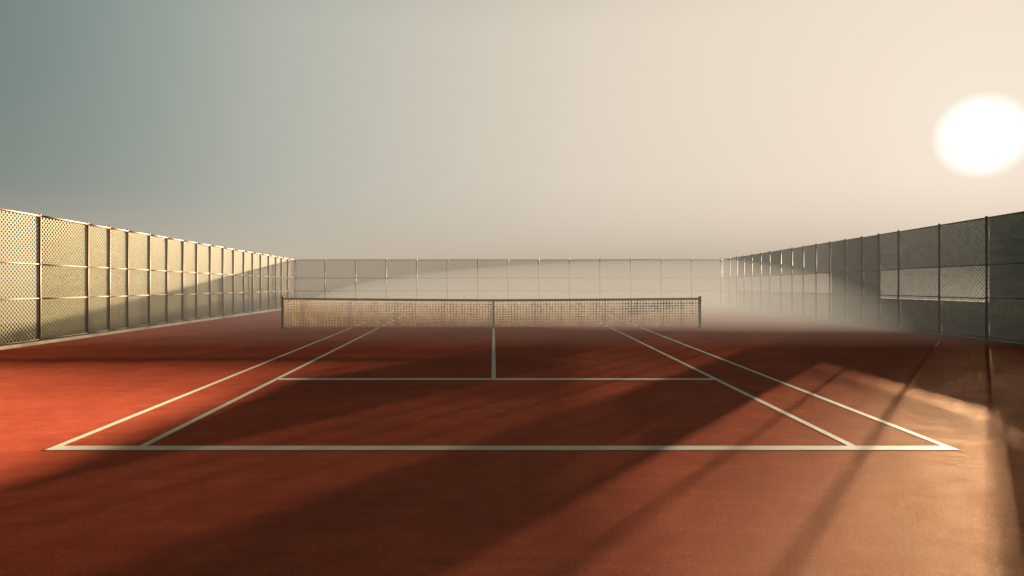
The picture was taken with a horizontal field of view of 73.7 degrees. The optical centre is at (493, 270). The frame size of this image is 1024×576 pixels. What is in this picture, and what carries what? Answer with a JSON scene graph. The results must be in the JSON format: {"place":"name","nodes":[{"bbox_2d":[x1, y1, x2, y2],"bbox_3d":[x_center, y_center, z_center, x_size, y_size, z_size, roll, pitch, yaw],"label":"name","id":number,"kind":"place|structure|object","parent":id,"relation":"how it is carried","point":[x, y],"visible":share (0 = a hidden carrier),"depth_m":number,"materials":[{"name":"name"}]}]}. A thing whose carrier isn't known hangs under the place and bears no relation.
{"place":"outdoors","nodes":[
{"label":"outdoors","id":0,"kind":"place"},
{"bbox_2d":[0,271,1022,345],"bbox_3d":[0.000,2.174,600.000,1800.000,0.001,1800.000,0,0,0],"label":"ground","id":1,"kind":"structure","parent":0,"point":[503,276],"depth_m":77.67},
{"bbox_2d":[0,208,294,349],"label":"chain link fence","id":2,"kind":"object","parent":1,"relation":"on","point":[58,279],"visible":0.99,"depth_m":23.95,"materials":[{"name":"grey metal"}]},
{"bbox_2d":[295,259,720,307],"bbox_3d":[0.848,0.746,39.436,24.609,2.848,0.212,0,0,0],"label":"chain link fence","id":3,"kind":"object","parent":1,"relation":"on","point":[522,285],"visible":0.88,"depth_m":39.49,"materials":[{"name":"metal"}]},
{"bbox_2d":[0,308,1023,575],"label":"tennis court","id":4,"kind":"object","parent":1,"relation":"on","point":[726,442],"visible":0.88,"depth_m":8.22,"materials":[{"name":"red soil"}]},
{"bbox_2d":[280,296,702,327],"bbox_3d":[-0.090,1.575,25.700,15.919,1.190,0.199,0,0,0],"label":"tennis net","id":5,"kind":"object","parent":4,"relation":"on","point":[283,313],"visible":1,"depth_m":25.70,"materials":[{"name":"cord netting"},{"name":"dark steel"}]},
{"bbox_2d":[721,211,1023,346],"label":"chain link fence","id":6,"kind":"object","parent":1,"relation":"on","point":[1002,258],"visible":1,"depth_m":24.08,"materials":[{"name":"metal"}]},
{"bbox_2d":[0,0,1023,270],"label":"sky","id":7,"kind":"structure","parent":0,"point":[301,130],"materials":[{"name":"beige"}]}
]}

